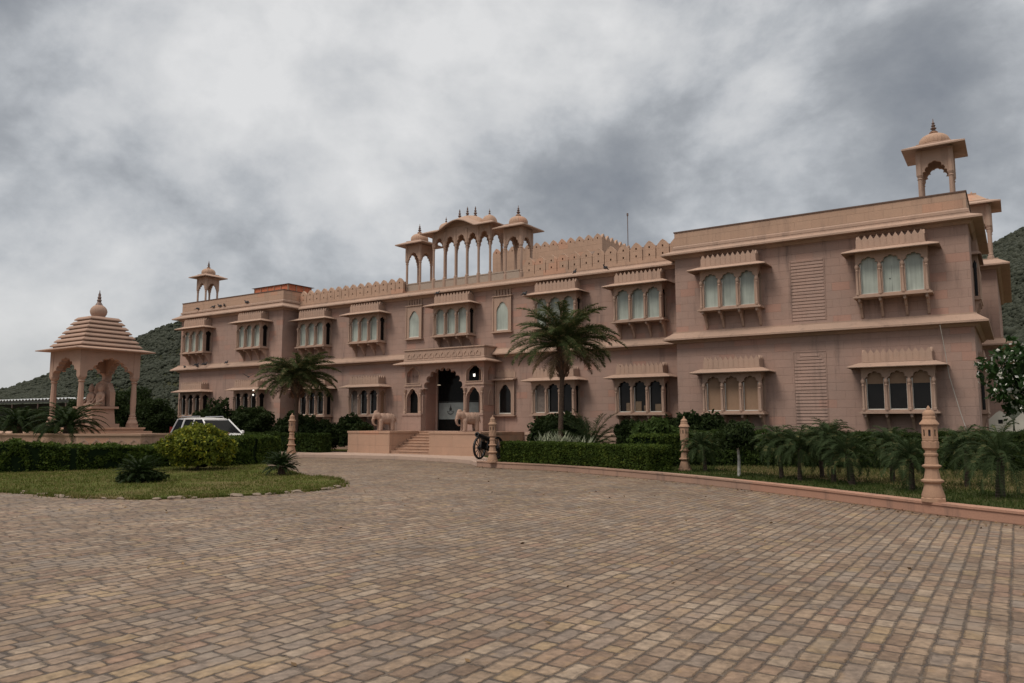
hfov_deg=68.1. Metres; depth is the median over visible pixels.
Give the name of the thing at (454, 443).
entrance staircase
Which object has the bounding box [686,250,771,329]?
bay window
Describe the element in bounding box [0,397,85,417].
shed
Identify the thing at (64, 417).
cycad
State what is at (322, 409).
bay window
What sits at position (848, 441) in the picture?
young palm
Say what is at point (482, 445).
cannon
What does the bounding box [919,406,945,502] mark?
stone lantern
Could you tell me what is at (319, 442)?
hedge
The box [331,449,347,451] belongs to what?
planting bed
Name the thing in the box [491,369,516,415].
arched window
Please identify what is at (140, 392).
shrub
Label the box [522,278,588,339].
bay window
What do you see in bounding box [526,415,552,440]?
shrub
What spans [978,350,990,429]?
bay window
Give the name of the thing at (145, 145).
sky
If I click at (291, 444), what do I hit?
stone lantern
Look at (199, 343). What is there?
bay window
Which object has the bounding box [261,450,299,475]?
cycad
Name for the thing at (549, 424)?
shrub
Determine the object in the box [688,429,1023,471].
hedge
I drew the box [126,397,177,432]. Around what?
shrub
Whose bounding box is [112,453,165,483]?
cycad
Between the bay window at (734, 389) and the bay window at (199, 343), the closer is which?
the bay window at (734, 389)
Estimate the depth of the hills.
195.15 m
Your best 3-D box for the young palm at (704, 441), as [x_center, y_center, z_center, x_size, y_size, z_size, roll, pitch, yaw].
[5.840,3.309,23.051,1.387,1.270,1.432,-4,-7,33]
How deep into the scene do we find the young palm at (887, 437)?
18.70 m
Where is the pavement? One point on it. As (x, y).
(471, 460)
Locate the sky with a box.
[0,0,1023,387]
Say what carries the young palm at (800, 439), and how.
on the lawn at (913, 494)
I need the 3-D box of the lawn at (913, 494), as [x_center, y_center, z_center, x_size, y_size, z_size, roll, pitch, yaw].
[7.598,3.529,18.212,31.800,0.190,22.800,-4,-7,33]
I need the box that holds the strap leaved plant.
[535,431,595,442]
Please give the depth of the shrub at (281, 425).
40.95 m
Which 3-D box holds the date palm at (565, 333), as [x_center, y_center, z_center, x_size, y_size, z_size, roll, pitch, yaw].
[2.026,1.444,29.267,4.760,6.292,4.756,-4,-7,33]
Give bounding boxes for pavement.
[281,452,487,465]
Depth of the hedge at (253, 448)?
29.32 m
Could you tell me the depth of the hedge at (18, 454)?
25.35 m
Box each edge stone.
[232,493,242,496]
[291,490,302,492]
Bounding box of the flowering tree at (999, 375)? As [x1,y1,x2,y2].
[973,335,1023,421]
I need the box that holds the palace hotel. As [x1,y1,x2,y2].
[170,119,1014,448]
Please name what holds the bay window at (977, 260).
in the palace hotel
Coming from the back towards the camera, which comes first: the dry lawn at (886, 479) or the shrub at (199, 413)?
the shrub at (199, 413)
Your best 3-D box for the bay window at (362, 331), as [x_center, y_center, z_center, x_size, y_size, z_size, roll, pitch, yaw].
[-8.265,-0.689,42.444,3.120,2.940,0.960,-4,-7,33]
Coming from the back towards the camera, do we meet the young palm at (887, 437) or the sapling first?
the sapling
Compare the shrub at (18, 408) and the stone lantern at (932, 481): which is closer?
the stone lantern at (932, 481)
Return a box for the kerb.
[476,461,1023,524]
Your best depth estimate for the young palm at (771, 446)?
19.96 m
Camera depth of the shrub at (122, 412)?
44.79 m
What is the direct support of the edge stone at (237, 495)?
on the lawn at (166, 496)
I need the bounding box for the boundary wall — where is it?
[989,411,1023,431]
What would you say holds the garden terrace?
on the lawn at (166, 496)
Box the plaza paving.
[0,458,1023,682]
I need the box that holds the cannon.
[473,432,501,458]
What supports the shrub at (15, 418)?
on the garden terrace
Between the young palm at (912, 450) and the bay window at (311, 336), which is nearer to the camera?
the young palm at (912, 450)
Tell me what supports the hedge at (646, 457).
on the lawn at (913, 494)
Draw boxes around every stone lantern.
[287,413,295,453]
[487,415,497,462]
[678,416,690,470]
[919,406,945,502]
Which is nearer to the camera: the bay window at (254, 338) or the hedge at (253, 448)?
the hedge at (253, 448)
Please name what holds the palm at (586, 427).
on the lawn at (913, 494)
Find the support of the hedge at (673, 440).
on the lawn at (913, 494)
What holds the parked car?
on the plaza paving
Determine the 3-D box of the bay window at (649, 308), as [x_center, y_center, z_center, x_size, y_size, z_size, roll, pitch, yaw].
[5.545,-1.659,33.320,3.120,2.940,0.960,-4,-7,33]
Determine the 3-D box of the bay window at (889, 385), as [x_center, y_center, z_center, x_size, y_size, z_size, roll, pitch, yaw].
[13.394,1.695,26.271,3.120,2.940,0.960,-4,-7,33]
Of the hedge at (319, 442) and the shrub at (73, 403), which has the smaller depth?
the hedge at (319, 442)
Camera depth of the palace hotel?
32.58 m
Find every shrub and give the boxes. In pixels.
[0,407,47,430]
[32,425,62,432]
[55,397,84,426]
[71,385,151,421]
[114,392,138,426]
[114,471,169,482]
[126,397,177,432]
[190,408,204,417]
[200,396,233,420]
[231,405,275,431]
[270,410,316,432]
[297,419,337,446]
[330,412,373,449]
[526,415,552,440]
[534,410,590,441]
[613,417,639,443]
[626,416,679,443]
[663,413,678,427]
[673,409,726,430]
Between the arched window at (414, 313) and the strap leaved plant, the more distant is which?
the arched window at (414, 313)
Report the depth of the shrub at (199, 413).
45.69 m
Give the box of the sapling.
[714,419,759,475]
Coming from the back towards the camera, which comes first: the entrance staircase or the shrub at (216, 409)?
the shrub at (216, 409)
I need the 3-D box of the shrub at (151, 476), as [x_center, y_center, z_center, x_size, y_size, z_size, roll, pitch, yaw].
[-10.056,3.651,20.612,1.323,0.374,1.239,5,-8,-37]
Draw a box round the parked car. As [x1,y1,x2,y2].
[169,416,243,434]
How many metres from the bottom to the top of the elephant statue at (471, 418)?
1.031 m
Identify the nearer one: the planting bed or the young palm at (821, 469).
the young palm at (821, 469)
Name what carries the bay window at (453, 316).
in the palace hotel
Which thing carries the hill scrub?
on the hills
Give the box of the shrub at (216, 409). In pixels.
[200,396,233,420]
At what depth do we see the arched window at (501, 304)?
37.85 m
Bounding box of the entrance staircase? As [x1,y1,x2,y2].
[347,431,523,455]
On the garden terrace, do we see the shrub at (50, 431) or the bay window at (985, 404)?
the shrub at (50, 431)
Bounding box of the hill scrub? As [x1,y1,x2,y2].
[0,227,1023,430]
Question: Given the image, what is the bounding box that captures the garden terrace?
[0,431,229,445]
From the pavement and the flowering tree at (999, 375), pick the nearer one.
the flowering tree at (999, 375)
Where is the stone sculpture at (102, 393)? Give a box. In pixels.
[73,380,118,427]
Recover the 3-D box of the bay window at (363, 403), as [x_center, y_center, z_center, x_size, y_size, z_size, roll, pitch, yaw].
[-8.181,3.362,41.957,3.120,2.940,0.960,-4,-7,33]
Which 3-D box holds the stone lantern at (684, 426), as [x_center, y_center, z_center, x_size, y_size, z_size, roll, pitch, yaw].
[5.327,3.145,23.393,0.374,1.668,0.374,-4,-7,31]
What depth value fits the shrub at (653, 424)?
26.41 m
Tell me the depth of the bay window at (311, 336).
44.67 m
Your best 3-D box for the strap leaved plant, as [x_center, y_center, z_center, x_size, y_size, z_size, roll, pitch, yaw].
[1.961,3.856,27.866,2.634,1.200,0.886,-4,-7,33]
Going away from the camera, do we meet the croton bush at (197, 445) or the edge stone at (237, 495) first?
the edge stone at (237, 495)
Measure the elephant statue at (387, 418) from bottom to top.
1.031 m
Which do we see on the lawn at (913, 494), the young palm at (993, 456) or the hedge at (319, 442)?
the young palm at (993, 456)
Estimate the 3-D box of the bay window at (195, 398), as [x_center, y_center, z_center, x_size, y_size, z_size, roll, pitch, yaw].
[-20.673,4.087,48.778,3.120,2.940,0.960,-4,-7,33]
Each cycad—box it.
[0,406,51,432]
[23,402,108,441]
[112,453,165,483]
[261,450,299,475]
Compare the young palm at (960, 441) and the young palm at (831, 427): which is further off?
the young palm at (831, 427)
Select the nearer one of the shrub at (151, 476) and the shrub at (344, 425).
the shrub at (151, 476)
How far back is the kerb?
16.61 m
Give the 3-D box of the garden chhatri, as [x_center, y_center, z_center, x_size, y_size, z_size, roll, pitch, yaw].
[-20.082,1.503,36.499,3.800,8.044,3.800,-4,-7,33]
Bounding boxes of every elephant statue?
[371,410,396,430]
[455,409,481,431]
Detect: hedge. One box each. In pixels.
[0,437,191,471]
[211,433,281,465]
[244,431,331,452]
[500,440,671,471]
[629,432,681,465]
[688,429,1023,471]
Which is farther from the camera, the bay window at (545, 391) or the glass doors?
the glass doors
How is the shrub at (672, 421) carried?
on the lawn at (913, 494)
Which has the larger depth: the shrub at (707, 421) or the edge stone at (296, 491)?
the shrub at (707, 421)
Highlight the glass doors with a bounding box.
[438,366,478,430]
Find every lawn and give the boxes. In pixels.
[0,463,339,499]
[484,456,1023,509]
[715,467,1022,492]
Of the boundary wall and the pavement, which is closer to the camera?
the boundary wall
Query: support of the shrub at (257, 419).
on the planting bed
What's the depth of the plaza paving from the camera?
7.69 m
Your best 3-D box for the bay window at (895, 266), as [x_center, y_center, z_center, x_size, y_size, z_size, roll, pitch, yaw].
[13.377,-2.391,26.716,3.120,2.940,0.960,-4,-7,33]
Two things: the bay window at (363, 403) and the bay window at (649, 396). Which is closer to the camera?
the bay window at (649, 396)
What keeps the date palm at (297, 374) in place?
on the planting bed
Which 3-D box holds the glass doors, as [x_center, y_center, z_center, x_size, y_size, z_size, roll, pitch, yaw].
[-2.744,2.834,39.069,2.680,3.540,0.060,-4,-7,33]
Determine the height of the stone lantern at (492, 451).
1.707 m
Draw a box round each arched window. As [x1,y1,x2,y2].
[404,298,423,339]
[491,288,512,333]
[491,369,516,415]
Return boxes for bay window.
[171,382,212,418]
[174,318,215,364]
[224,379,268,410]
[227,311,272,360]
[288,308,336,358]
[288,378,335,421]
[338,375,390,428]
[339,302,390,356]
[422,291,480,347]
[520,366,587,421]
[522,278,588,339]
[601,268,674,338]
[603,362,677,422]
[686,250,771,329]
[689,355,774,425]
[840,229,941,318]
[846,347,949,432]
[971,238,983,314]
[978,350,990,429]
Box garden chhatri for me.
[33,291,155,433]
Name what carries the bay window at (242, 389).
in the palace hotel
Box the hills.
[69,248,1020,416]
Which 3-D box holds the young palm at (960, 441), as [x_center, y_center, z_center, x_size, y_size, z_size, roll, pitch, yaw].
[10.435,2.614,17.343,1.369,1.447,1.460,-1,-6,7]
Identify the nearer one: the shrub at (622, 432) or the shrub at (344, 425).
the shrub at (622, 432)
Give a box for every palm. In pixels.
[250,351,340,432]
[505,297,627,439]
[552,408,628,443]
[680,429,725,471]
[749,424,802,478]
[772,425,825,480]
[790,423,838,477]
[803,417,855,481]
[816,430,878,484]
[861,425,921,480]
[877,431,949,489]
[937,424,994,486]
[948,419,1023,497]
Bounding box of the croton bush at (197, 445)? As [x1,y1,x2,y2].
[152,421,237,469]
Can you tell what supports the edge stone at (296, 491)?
on the plaza paving

